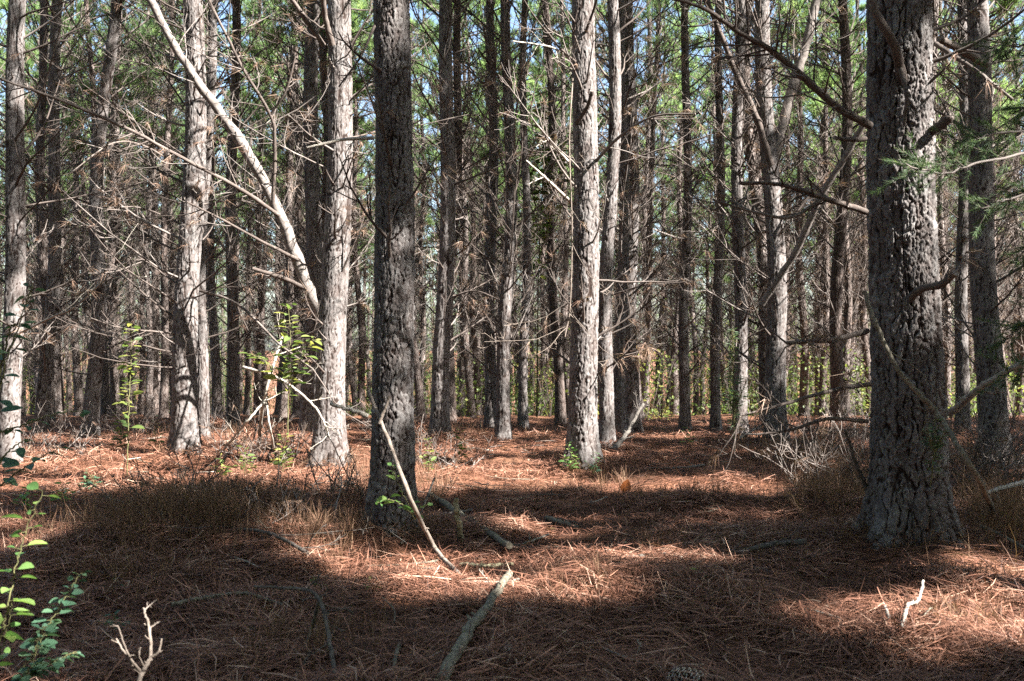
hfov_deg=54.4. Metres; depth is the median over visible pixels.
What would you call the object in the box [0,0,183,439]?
pine tree
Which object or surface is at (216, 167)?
pine tree
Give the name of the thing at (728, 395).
cedar seedling
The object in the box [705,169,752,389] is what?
pine tree
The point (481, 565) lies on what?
fallen branch
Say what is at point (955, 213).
pine tree
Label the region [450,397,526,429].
dead bush
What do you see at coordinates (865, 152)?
pine tree
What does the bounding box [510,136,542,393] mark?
pine tree
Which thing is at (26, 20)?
pine tree
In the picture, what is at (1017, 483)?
fallen branch
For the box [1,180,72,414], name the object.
pine tree
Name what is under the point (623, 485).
fallen leaf
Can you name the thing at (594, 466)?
seedling
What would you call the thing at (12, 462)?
tall sapling
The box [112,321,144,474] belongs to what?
slim sapling
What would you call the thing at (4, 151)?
pine tree
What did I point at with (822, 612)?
dead twig
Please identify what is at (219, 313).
pine tree
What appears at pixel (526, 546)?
fallen branch
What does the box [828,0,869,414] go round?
pine tree
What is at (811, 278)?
pine tree
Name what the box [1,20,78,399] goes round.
pine tree
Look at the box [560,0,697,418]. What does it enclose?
pine tree
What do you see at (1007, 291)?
pine tree
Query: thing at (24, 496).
seedling
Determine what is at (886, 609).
dead twig
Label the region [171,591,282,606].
fallen branch
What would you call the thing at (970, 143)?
cedar tree
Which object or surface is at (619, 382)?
pine tree
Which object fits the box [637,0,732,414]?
pine tree
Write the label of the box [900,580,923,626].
dead twig
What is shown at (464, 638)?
fallen branch
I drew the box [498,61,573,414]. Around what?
pine tree
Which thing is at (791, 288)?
pine tree
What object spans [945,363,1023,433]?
dead bush
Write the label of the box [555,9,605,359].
pine tree
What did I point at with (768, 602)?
loose twig
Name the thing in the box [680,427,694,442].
seedling
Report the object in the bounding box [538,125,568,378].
pine tree
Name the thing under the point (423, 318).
pine tree
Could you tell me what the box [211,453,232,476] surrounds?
seedling
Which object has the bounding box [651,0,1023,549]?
pine tree
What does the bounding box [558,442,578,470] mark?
seedling
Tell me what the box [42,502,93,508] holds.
loose twig
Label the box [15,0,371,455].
pine tree
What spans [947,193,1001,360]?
pine tree
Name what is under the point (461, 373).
pine tree
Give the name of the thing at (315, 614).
dead twig
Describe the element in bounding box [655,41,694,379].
pine tree
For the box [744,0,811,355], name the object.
pine tree
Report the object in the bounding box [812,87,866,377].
pine tree
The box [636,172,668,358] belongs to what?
pine tree
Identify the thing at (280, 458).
seedling
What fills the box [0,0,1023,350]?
sky
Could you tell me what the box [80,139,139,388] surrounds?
pine tree
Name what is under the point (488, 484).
loose twig
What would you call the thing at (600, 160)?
pine tree
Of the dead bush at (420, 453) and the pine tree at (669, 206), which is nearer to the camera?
the dead bush at (420, 453)
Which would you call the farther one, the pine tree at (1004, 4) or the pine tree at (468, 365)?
the pine tree at (468, 365)
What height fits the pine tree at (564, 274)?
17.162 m
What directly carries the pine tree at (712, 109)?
on the ground at (662, 473)
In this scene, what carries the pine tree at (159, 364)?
on the ground at (662, 473)
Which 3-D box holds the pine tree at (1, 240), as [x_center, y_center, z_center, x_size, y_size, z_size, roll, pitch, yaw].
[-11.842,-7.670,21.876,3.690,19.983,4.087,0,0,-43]
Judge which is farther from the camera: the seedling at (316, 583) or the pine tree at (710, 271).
the pine tree at (710, 271)
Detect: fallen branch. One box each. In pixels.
[158,498,403,558]
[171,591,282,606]
[254,573,353,678]
[428,509,471,517]
[429,492,512,548]
[435,570,512,680]
[459,561,513,567]
[491,530,560,549]
[610,392,644,451]
[626,514,818,559]
[644,457,704,469]
[740,387,788,440]
[947,357,1023,416]
[980,524,1023,549]
[981,480,1023,499]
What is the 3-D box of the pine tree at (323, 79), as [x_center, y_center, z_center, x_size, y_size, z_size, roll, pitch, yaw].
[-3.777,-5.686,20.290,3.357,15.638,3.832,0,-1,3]
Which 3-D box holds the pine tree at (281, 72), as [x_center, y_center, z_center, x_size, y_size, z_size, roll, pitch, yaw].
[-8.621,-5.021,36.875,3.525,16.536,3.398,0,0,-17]
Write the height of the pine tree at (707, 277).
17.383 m
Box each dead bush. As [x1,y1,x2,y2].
[21,400,123,458]
[81,426,260,513]
[101,381,170,435]
[190,389,294,468]
[192,465,368,524]
[236,421,312,465]
[271,426,457,503]
[346,397,430,435]
[415,410,501,469]
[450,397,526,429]
[701,396,810,444]
[735,391,867,461]
[740,398,970,489]
[787,374,870,443]
[867,394,1023,494]
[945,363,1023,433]
[946,382,1023,472]
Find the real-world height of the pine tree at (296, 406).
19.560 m
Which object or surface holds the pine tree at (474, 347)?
on the ground at (662, 473)
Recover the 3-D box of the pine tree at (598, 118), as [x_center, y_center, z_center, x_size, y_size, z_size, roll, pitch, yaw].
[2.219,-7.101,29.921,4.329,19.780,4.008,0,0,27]
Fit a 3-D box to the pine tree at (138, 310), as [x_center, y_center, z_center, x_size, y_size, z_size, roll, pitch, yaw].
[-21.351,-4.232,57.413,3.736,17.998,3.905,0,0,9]
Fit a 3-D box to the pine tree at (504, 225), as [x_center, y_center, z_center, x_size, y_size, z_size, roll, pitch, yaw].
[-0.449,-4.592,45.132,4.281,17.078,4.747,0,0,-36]
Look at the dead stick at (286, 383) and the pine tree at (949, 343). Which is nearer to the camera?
the dead stick at (286, 383)
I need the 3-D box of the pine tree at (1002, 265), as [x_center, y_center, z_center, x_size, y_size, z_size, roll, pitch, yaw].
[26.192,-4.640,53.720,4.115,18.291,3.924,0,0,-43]
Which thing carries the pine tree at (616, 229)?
on the ground at (662, 473)
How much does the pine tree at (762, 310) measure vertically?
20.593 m
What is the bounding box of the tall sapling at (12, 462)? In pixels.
[0,282,90,486]
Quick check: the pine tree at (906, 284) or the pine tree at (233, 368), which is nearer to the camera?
the pine tree at (906, 284)
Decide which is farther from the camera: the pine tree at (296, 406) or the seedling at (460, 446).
the pine tree at (296, 406)
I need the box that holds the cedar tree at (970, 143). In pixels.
[871,18,1023,398]
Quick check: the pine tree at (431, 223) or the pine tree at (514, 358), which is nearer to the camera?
the pine tree at (431, 223)
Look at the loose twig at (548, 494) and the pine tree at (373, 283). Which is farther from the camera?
the pine tree at (373, 283)
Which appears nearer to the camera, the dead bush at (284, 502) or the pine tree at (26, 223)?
the dead bush at (284, 502)
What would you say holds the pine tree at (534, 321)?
on the ground at (662, 473)
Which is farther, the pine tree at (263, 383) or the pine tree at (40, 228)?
the pine tree at (263, 383)
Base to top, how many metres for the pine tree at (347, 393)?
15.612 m
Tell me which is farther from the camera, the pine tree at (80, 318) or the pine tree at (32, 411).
the pine tree at (80, 318)
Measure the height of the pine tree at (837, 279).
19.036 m
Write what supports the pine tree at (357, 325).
on the ground at (662, 473)
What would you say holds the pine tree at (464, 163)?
on the ground at (662, 473)
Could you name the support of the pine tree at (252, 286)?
on the ground at (662, 473)
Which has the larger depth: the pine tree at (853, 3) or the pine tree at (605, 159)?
the pine tree at (853, 3)
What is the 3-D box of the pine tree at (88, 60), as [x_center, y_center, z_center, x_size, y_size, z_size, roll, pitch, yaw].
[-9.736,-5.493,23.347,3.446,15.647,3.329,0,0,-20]
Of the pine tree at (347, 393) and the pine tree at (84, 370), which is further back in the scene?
the pine tree at (347, 393)
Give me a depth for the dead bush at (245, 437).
11.51 m
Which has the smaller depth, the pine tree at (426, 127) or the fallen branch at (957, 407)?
the fallen branch at (957, 407)
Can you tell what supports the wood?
on the ground at (662, 473)
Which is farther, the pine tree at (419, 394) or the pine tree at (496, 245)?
the pine tree at (496, 245)
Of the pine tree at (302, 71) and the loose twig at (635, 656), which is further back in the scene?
the pine tree at (302, 71)
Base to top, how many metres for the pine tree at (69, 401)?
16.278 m
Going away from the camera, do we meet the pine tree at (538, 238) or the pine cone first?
the pine cone
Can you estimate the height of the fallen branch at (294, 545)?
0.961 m
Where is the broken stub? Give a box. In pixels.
[453,498,463,544]
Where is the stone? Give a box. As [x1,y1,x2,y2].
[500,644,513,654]
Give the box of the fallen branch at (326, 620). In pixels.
[254,573,353,678]
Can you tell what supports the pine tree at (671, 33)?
on the ground at (662, 473)
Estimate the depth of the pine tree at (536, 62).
33.55 m
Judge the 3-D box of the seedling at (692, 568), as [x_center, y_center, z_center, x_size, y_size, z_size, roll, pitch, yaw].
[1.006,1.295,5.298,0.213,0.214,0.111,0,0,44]
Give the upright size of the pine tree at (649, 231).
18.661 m
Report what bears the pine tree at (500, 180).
on the ground at (662, 473)
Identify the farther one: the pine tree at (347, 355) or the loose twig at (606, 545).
the pine tree at (347, 355)
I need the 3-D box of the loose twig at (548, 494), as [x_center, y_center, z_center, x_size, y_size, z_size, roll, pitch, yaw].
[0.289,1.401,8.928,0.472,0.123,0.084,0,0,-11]
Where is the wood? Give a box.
[0,140,1009,413]
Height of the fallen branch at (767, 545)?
0.305 m
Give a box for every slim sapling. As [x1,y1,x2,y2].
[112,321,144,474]
[239,303,322,438]
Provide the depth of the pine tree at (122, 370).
43.89 m
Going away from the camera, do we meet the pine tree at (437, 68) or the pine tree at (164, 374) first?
the pine tree at (164, 374)
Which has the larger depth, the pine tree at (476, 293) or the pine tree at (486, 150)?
the pine tree at (476, 293)
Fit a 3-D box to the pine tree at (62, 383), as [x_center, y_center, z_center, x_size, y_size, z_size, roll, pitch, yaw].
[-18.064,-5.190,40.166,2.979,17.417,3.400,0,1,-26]
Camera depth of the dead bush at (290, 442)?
11.44 m
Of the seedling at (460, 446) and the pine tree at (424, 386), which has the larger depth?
the pine tree at (424, 386)
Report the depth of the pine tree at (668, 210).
55.17 m
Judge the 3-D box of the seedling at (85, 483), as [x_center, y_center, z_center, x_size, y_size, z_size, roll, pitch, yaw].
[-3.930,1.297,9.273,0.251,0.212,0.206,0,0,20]
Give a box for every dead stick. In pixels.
[220,399,266,454]
[242,361,350,449]
[254,384,292,455]
[257,313,315,451]
[330,398,368,417]
[401,477,434,543]
[844,429,867,490]
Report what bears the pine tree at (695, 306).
on the ground at (662, 473)
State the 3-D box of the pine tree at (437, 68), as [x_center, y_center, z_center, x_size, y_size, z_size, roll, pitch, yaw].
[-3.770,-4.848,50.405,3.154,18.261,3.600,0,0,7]
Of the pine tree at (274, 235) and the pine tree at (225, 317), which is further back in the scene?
the pine tree at (225, 317)
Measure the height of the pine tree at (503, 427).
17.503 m
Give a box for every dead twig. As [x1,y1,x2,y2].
[294,597,322,678]
[390,643,400,676]
[804,608,838,619]
[882,603,889,617]
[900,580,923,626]
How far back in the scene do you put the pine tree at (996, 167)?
35.06 m
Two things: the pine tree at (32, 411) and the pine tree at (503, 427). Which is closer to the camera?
the pine tree at (503, 427)
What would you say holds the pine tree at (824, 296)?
on the ground at (662, 473)
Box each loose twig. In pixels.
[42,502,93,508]
[224,554,258,567]
[368,559,440,565]
[382,595,395,623]
[469,568,519,582]
[475,481,501,485]
[515,533,548,544]
[518,490,566,498]
[555,517,581,525]
[581,541,626,549]
[602,640,670,670]
[664,623,729,631]
[730,598,787,610]
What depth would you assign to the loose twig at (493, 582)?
5.58 m
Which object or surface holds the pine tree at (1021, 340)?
on the ground at (662, 473)
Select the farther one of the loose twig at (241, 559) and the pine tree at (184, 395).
the pine tree at (184, 395)
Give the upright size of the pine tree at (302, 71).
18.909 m
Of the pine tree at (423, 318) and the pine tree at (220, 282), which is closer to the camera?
the pine tree at (423, 318)
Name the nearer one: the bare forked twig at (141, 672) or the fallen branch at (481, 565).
the bare forked twig at (141, 672)
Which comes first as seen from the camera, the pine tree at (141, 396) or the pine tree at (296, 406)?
the pine tree at (296, 406)
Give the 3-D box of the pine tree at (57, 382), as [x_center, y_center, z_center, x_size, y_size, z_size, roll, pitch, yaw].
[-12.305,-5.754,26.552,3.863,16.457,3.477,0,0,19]
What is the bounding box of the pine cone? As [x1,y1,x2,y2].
[668,667,707,680]
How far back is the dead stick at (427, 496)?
7.86 m
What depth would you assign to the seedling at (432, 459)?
10.47 m
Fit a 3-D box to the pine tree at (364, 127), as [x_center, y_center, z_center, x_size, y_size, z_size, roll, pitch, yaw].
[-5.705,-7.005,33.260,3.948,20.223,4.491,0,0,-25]
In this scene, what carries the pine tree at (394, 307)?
on the ground at (662, 473)
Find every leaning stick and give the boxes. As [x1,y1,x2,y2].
[367,390,463,578]
[862,290,996,515]
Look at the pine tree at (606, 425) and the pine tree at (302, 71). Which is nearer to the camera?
the pine tree at (606, 425)
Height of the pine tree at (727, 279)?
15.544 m
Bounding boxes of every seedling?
[12,477,40,512]
[49,482,75,503]
[78,469,101,488]
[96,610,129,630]
[109,408,129,449]
[147,415,165,449]
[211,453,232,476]
[233,445,257,473]
[270,433,295,472]
[298,575,327,589]
[419,438,438,472]
[453,426,470,459]
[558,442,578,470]
[587,451,602,474]
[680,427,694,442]
[691,565,716,584]
[715,328,754,436]
[920,416,948,486]
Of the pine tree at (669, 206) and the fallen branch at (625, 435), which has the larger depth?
the pine tree at (669, 206)
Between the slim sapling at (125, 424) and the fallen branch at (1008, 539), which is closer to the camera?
the fallen branch at (1008, 539)
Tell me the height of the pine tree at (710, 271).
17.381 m
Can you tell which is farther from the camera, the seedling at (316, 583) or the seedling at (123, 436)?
the seedling at (123, 436)
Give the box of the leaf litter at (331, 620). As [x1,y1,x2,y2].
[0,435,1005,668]
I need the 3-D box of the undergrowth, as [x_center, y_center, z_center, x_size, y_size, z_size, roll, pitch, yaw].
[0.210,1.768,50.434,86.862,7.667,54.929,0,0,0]
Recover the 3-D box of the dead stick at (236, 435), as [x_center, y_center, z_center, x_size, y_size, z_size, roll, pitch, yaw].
[-3.190,0.994,11.225,0.373,0.698,1.036,0,0,-45]
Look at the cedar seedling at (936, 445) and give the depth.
5.94 m
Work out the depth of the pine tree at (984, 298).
12.11 m
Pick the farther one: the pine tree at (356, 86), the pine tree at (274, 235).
the pine tree at (274, 235)
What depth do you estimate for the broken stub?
6.76 m
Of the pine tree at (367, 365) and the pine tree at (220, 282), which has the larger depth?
the pine tree at (220, 282)
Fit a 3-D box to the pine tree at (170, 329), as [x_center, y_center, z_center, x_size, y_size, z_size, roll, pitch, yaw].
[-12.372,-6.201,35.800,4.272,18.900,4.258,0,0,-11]
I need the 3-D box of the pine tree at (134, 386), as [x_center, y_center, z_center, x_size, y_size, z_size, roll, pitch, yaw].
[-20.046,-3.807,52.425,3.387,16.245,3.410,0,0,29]
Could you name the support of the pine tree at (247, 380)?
on the ground at (662, 473)
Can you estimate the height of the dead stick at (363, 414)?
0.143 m
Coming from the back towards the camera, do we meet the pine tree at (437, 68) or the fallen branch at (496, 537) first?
the pine tree at (437, 68)
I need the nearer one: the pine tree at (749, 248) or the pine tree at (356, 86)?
the pine tree at (356, 86)
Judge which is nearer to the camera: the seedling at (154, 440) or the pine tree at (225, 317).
the seedling at (154, 440)
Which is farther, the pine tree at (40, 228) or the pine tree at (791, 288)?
the pine tree at (791, 288)
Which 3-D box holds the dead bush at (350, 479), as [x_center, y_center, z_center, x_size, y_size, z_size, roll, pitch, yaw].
[-1.335,1.102,8.669,1.706,0.723,1.230,0,0,0]
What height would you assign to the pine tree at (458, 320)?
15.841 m
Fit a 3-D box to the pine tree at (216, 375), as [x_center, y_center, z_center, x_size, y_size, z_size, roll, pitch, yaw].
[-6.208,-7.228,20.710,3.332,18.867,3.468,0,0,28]
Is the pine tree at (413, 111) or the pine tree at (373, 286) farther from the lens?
the pine tree at (373, 286)
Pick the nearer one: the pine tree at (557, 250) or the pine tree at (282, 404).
the pine tree at (282, 404)
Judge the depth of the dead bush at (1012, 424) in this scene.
10.81 m
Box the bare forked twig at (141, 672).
[110,599,162,680]
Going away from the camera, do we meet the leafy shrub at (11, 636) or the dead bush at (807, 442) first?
the leafy shrub at (11, 636)
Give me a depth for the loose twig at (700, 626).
4.57 m
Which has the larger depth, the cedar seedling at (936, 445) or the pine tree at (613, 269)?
the pine tree at (613, 269)
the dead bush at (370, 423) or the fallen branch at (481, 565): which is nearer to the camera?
the fallen branch at (481, 565)
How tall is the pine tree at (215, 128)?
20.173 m
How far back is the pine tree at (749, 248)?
50.44 m
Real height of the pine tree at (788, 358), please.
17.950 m
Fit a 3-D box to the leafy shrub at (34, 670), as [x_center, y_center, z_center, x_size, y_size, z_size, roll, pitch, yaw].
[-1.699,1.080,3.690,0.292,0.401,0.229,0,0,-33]
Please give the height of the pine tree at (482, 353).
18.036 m
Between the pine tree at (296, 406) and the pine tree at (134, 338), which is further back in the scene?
the pine tree at (134, 338)
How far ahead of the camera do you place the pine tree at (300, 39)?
22.35 m
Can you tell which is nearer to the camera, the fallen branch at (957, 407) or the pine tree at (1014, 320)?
the fallen branch at (957, 407)
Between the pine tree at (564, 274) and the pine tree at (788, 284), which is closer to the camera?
the pine tree at (564, 274)
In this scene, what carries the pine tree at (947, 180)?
on the ground at (662, 473)
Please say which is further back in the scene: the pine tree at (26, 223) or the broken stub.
the pine tree at (26, 223)
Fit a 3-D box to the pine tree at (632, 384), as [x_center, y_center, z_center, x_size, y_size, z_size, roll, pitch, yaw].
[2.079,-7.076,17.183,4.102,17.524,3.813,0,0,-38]
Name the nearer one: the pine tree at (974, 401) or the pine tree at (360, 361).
the pine tree at (360, 361)
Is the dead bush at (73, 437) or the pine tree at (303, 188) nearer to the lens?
the dead bush at (73, 437)
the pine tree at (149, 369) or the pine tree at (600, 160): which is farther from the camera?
the pine tree at (600, 160)
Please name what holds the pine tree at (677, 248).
on the ground at (662, 473)
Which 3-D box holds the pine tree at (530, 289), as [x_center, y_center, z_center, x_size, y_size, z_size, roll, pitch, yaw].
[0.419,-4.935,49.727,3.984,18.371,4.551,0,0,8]
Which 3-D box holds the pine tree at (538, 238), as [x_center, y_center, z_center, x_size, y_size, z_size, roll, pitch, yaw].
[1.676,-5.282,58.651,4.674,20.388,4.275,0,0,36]
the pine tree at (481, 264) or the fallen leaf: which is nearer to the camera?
the fallen leaf
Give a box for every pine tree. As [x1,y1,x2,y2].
[0,0,117,420]
[0,0,130,415]
[0,0,147,439]
[0,0,166,463]
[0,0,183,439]
[0,0,467,466]
[0,1,34,303]
[0,1,70,415]
[0,2,89,368]
[0,3,37,331]
[0,39,35,378]
[0,83,34,343]
[0,105,36,414]
[0,151,5,353]
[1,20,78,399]
[1,146,32,414]
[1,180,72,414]
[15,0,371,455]
[26,0,123,415]
[26,0,136,381]
[26,0,171,415]
[29,70,89,414]
[30,1,88,414]
[45,0,179,415]
[46,0,183,375]
[62,117,107,402]
[62,161,90,383]
[64,157,91,391]
[69,0,225,416]
[79,0,142,414]
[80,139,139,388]
[83,0,327,441]
[90,145,136,394]
[96,0,223,396]
[96,0,249,417]
[104,63,175,415]
[106,7,182,414]
[106,137,140,411]
[107,1,215,415]
[110,0,184,416]
[118,170,139,390]
[120,154,160,385]
[125,0,293,421]
[136,110,180,406]
[140,19,256,381]
[141,0,320,429]
[142,60,184,322]
[158,0,225,309]
[175,158,226,381]
[208,133,225,413]
[208,141,270,391]
[208,178,226,385]
[214,14,270,414]
[215,0,282,414]
[215,0,305,414]
[215,221,255,382]
[216,0,327,417]
[219,221,274,397]
[220,0,375,434]
[222,0,302,414]
[222,3,323,414]
[225,122,274,378]
[231,0,372,342]
[236,124,275,353]
[237,0,321,376]
[241,1,355,417]
[242,0,374,344]
[252,26,302,375]
[269,5,358,376]
[278,68,320,371]
[281,0,375,346]
[300,0,456,537]
[306,0,414,415]
[319,106,374,414]
[320,0,472,374]
[321,71,375,383]
[345,110,374,412]
[345,112,372,378]
[345,148,369,387]
[345,164,373,411]
[350,0,560,438]
[352,150,428,337]
[355,0,483,417]
[360,181,374,385]
[364,1,439,377]
[365,118,374,383]
[373,15,438,378]
[409,0,637,440]
[410,0,440,414]
[410,0,530,420]
[411,47,439,414]
[413,0,499,415]
[413,0,515,416]
[415,0,547,428]
[415,123,436,413]
[416,65,458,374]
[423,0,504,414]
[429,187,469,375]
[431,0,573,428]
[431,217,477,397]
[433,0,541,360]
[439,0,541,384]
[453,247,469,397]
[455,155,497,392]
[456,145,498,377]
[457,74,502,385]
[458,17,521,409]
[467,124,518,319]
[472,53,539,376]
[475,86,542,414]
[479,0,709,469]
[495,155,534,413]
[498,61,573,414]
[499,1,573,415]
[499,61,541,412]
[510,0,758,448]
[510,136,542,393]
[511,0,573,411]
[513,0,607,424]
[513,0,618,417]
[517,127,541,390]
[520,102,568,416]
[521,82,560,408]
[531,0,668,415]
[533,68,573,346]
[537,0,729,436]
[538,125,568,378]
[545,0,732,432]
[546,144,573,358]
[555,1,642,319]
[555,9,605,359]
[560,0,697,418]
[560,89,618,307]
[596,0,700,415]
[599,0,705,408]
[599,88,640,344]
[599,126,670,353]
[599,167,661,350]
[612,196,618,351]
[613,0,779,433]
[630,0,797,431]
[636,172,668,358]
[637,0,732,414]
[637,2,732,415]
[639,1,702,414]
[639,141,702,414]
[650,73,713,408]
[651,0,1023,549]
[652,0,838,434]
[654,0,864,441]
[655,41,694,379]
[663,0,828,420]
[666,81,748,413]
[668,106,710,404]
[671,4,756,414]
[672,192,709,389]
[692,142,733,413]
[703,0,816,339]
[703,127,785,405]
[703,155,757,375]
[704,149,755,392]
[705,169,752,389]
[706,105,757,411]
[725,73,757,411]
[726,0,835,385]
[726,0,865,415]
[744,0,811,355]
[752,0,958,423]
[773,0,868,415]
[774,91,815,413]
[778,24,866,379]
[780,0,867,415]
[780,88,813,406]
[781,0,868,416]
[793,62,832,412]
[798,181,834,376]
[805,0,869,370]
[805,0,870,415]
[805,85,861,369]
[806,0,1021,338]
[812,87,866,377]
[814,66,869,414]
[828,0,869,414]
[846,0,1023,462]
[855,71,968,356]
[932,0,1023,428]
[935,0,1023,390]
[936,0,997,417]
[936,0,1023,332]
[936,2,1001,371]
[936,14,959,369]
[937,0,1023,416]
[938,0,1023,361]
[947,44,1019,408]
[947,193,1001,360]
[948,42,1002,381]
[949,0,1023,414]
[988,0,1023,382]
[989,0,1023,393]
[995,134,1023,407]
[996,49,1023,360]
[997,98,1021,351]
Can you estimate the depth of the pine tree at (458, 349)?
66.10 m
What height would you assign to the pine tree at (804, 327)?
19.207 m
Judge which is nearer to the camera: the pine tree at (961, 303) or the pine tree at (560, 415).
the pine tree at (961, 303)
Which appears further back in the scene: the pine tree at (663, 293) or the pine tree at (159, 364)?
the pine tree at (663, 293)
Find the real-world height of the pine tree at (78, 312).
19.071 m
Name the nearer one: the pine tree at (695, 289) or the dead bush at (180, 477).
the dead bush at (180, 477)
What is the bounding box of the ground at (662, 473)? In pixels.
[0,351,1023,680]
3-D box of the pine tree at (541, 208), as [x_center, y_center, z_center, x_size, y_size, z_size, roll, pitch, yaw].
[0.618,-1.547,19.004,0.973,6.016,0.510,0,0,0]
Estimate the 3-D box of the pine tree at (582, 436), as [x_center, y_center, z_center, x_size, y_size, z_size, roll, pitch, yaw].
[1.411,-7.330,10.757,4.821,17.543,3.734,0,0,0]
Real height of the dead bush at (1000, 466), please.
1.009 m
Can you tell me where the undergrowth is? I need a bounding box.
[0,292,1023,419]
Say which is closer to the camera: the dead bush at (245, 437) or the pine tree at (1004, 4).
the dead bush at (245, 437)
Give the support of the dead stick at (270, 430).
on the ground at (662, 473)
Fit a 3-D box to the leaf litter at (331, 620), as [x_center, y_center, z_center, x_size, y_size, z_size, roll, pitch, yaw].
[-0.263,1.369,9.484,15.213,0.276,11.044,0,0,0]
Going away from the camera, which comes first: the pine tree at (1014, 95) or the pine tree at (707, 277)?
the pine tree at (1014, 95)
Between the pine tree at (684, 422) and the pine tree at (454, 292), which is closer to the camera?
the pine tree at (684, 422)
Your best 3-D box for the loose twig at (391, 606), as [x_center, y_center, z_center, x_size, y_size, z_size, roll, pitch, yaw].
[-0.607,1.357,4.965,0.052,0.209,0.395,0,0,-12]
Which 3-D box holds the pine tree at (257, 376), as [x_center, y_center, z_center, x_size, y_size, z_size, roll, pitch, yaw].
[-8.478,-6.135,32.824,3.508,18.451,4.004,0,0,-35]
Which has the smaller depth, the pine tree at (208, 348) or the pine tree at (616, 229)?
the pine tree at (616, 229)
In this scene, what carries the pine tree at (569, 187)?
on the ground at (662, 473)
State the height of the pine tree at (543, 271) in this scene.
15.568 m
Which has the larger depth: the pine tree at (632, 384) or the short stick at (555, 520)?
the pine tree at (632, 384)
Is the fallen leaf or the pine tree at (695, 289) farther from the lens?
the pine tree at (695, 289)
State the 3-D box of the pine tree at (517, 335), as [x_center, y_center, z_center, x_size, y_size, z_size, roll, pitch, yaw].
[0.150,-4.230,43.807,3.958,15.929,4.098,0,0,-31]
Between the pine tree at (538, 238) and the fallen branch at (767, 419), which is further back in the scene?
the pine tree at (538, 238)
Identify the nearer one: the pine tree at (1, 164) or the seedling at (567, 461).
the seedling at (567, 461)
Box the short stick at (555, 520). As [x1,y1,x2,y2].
[545,515,578,528]
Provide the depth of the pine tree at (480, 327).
61.04 m
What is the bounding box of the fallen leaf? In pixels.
[620,479,630,491]
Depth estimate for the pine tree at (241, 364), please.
46.23 m
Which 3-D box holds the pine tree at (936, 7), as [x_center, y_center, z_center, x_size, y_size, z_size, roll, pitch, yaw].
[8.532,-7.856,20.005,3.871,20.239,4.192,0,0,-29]
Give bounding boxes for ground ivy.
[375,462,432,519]
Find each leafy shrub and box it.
[0,481,60,665]
[11,570,91,680]
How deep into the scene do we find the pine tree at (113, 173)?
26.94 m
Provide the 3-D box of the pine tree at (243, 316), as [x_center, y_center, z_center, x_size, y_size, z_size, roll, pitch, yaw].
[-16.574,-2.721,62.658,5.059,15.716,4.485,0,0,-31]
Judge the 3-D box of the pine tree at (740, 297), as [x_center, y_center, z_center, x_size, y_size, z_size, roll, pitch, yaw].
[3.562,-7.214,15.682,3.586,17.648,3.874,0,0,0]
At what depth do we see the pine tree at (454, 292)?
62.47 m
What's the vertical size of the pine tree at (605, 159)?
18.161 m
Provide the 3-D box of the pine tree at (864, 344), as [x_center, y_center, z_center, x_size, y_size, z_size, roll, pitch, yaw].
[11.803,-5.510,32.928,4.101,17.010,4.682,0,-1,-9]
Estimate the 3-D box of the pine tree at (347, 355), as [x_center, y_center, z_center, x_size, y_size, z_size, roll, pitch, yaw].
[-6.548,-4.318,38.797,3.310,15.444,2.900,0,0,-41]
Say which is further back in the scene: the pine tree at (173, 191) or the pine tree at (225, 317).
the pine tree at (225, 317)
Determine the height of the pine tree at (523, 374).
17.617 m
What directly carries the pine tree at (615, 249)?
on the ground at (662, 473)

